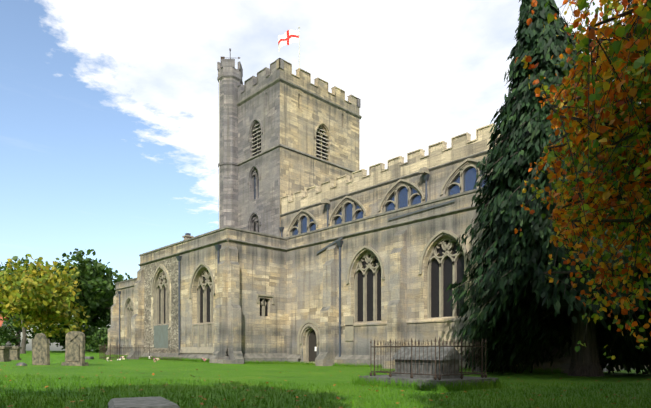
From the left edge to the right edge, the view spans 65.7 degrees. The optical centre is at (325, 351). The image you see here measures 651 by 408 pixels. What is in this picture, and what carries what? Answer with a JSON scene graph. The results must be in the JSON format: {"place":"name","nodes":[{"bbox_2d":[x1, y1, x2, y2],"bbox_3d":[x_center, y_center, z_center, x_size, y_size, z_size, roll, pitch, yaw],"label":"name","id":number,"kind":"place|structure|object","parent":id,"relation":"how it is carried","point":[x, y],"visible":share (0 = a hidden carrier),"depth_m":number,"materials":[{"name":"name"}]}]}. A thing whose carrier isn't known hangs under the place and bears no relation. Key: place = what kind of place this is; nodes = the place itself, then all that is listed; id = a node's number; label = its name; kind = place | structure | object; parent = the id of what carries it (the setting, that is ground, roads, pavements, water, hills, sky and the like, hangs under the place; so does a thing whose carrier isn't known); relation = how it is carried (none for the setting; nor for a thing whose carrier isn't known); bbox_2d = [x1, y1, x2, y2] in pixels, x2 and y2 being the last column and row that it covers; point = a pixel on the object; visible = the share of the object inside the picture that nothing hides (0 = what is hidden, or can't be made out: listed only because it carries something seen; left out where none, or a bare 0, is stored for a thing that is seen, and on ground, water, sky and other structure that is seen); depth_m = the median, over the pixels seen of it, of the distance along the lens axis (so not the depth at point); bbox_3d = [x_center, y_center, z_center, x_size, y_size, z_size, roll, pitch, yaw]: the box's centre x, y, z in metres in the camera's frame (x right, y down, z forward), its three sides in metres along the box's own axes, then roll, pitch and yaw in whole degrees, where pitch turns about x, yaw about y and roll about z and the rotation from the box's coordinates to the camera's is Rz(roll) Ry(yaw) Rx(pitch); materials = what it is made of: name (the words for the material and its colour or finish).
{"place":"outdoors","nodes":[
{"label":"outdoors","id":0,"kind":"place"},
{"bbox_2d":[0,0,640,350],"label":"sky","id":1,"kind":"structure","parent":0,"point":[109,109],"materials":[{"name":"blue"}]},
{"bbox_2d":[0,351,650,407],"bbox_3d":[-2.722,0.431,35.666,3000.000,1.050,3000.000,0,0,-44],"label":"ground","id":2,"kind":"structure","parent":0,"point":[185,370],"depth_m":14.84,"materials":[{"name":"green plant"}]},
{"bbox_2d":[0,346,11,361],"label":"chest tomb","id":3,"kind":"object","parent":2,"relation":"on","point":[4,353],"visible":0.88,"depth_m":31.23,"materials":[{"name":"stone"}]},
{"bbox_2d":[0,315,14,345],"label":"cottage","id":4,"kind":"structure","parent":2,"relation":"on","point":[1,323],"depth_m":73.89,"materials":[{"name":"orange"}]},
{"bbox_2d":[0,317,28,345],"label":"bush leaves","id":5,"kind":"object","parent":2,"relation":"on","point":[5,337],"depth_m":68.04,"materials":[{"name":"green plant"}]},
{"bbox_2d":[0,261,28,323],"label":"tree","id":6,"kind":"object","parent":2,"relation":"on","point":[2,267],"depth_m":84.00,"materials":[{"name":"green plant"}]},
{"bbox_2d":[9,346,21,359],"bbox_3d":[-23.025,0.256,37.339,0.720,1.200,0.720,0,0,-13],"label":"pedestal","id":7,"kind":"object","parent":2,"relation":"on","point":[14,352],"visible":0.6,"depth_m":37.10,"materials":[{"name":"stone"}]},
{"bbox_2d":[16,362,27,365],"bbox_3d":[-13.736,0.596,22.770,0.473,0.180,0.582,0,0,-44],"label":"round stone","id":8,"kind":"object","parent":2,"relation":"on","point":[21,364],"visible":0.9,"depth_m":22.62,"materials":[{"name":"grey stone"}]},
{"bbox_2d":[0,255,48,345],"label":"tree leaves","id":9,"kind":"object","parent":2,"relation":"on","point":[15,258],"depth_m":94.50,"materials":[{"name":"plant"}]},
{"bbox_2d":[32,333,49,364],"bbox_3d":[-13.365,0.056,23.654,1.066,1.800,0.230,0,0,24],"label":"headstone","id":10,"kind":"object","parent":2,"relation":"on","point":[40,348],"visible":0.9,"depth_m":23.54,"materials":[{"name":"stone"}]},
{"bbox_2d":[26,327,61,345],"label":"bush leaves","id":11,"kind":"object","parent":2,"relation":"on","point":[33,333],"depth_m":70.63,"materials":[{"name":"green plant"}]},
{"bbox_2d":[0,254,89,353],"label":"yellow tree","id":12,"kind":"object","parent":2,"relation":"on","point":[44,296],"depth_m":60.73,"materials":[{"name":"yellow plant"}]},
{"bbox_2d":[51,324,82,351],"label":"bush leaves","id":13,"kind":"object","parent":2,"relation":"on","point":[60,339],"depth_m":69.14,"materials":[{"name":"green plant"}]},
{"bbox_2d":[61,331,88,365],"bbox_3d":[-11.553,0.017,23.234,1.250,1.880,0.460,0,0,19],"label":"headstone","id":14,"kind":"object","parent":2,"relation":"on","point":[74,348],"visible":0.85,"depth_m":23.13,"materials":[{"name":"stone"}]},
{"bbox_2d":[37,248,132,350],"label":"tree","id":15,"kind":"object","parent":2,"relation":"on","point":[97,282],"depth_m":71.79,"materials":[{"name":"green plant"}]},
{"bbox_2d":[76,322,100,351],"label":"bush leaves","id":16,"kind":"object","parent":2,"relation":"on","point":[90,330],"depth_m":67.85,"materials":[{"name":"green plant"}]},
{"bbox_2d":[85,327,107,352],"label":"bush leaves","id":17,"kind":"object","parent":2,"relation":"on","point":[95,340],"visible":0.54,"depth_m":64.22,"materials":[{"name":"green plant"}]},
{"bbox_2d":[98,334,107,351],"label":"bush leaves","id":18,"kind":"object","parent":2,"relation":"on","point":[103,339],"visible":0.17,"depth_m":61.92,"materials":[{"name":"green plant"}]},
{"bbox_2d":[99,344,178,360],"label":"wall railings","id":19,"kind":"object","parent":2,"relation":"on","point":[105,357],"depth_m":38.06,"materials":[{"name":"black metal"}]},
{"bbox_2d":[108,397,179,407],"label":"ledger","id":20,"kind":"object","parent":2,"relation":"on","point":[146,402],"visible":1,"depth_m":6.46,"materials":[{"name":"stone"}]},
{"bbox_2d":[107,356,205,361],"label":"grave flowers","id":21,"kind":"object","parent":2,"relation":"on","point":[204,359],"visible":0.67,"depth_m":32.56,"materials":[{"name":"white plant"}]},
{"bbox_2d":[4,365,649,407],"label":"fallen leaves","id":22,"kind":"object","parent":2,"relation":"on","point":[305,395],"visible":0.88,"depth_m":11.04,"materials":[{"name":"orange plant"}]},
{"bbox_2d":[106,58,648,372],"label":"church","id":23,"kind":"structure","parent":2,"relation":"on","point":[318,247],"depth_m":34.69,"materials":[{"name":"stone"}]},
{"bbox_2d":[298,26,299,67],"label":"flag pole","id":24,"kind":"object","parent":23,"relation":"attached to","point":[299,46],"visible":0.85,"depth_m":49.35,"materials":[{"name":"white metal"}]},
{"bbox_2d":[278,30,298,51],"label":"flag","id":25,"kind":"object","parent":24,"relation":"attached to","point":[288,37],"visible":1,"depth_m":49.11,"materials":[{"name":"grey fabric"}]},
{"bbox_2d":[359,347,497,387],"bbox_3d":[2.799,0.516,14.014,2.250,1.280,3.100,0,0,-35],"label":"tomb chest","id":26,"kind":"object","parent":2,"relation":"on","point":[398,356],"visible":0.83,"depth_m":13.44,"materials":[{"name":"grey stone"}]},
{"bbox_2d":[445,0,650,376],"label":"conifer","id":27,"kind":"object","parent":2,"relation":"on","point":[541,50],"depth_m":18.80,"materials":[{"name":"green plant"}]},
{"bbox_2d":[518,0,650,352],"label":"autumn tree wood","id":28,"kind":"object","parent":2,"relation":"on","point":[619,196],"visible":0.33,"depth_m":9.28,"materials":[{"name":"brown plant"}]},
{"bbox_2d":[514,0,650,359],"bbox_3d":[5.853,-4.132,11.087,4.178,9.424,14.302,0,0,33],"label":"autumn tree","id":29,"kind":"object","parent":28,"relation":"attached to","point":[618,66],"visible":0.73,"depth_m":9.28,"materials":[{"name":"orange plant"}]},
{"bbox_2d":[592,0,650,348],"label":"green autumn tree leaves","id":30,"kind":"object","parent":28,"relation":"attached to","point":[642,44],"visible":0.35,"depth_m":9.21,"materials":[{"name":"plant"}]},
{"bbox_2d":[369,337,486,379],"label":"tomb railings","id":31,"kind":"object","parent":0,"point":[434,375],"visible":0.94,"depth_m":13.20,"materials":[{"name":"black metal"}]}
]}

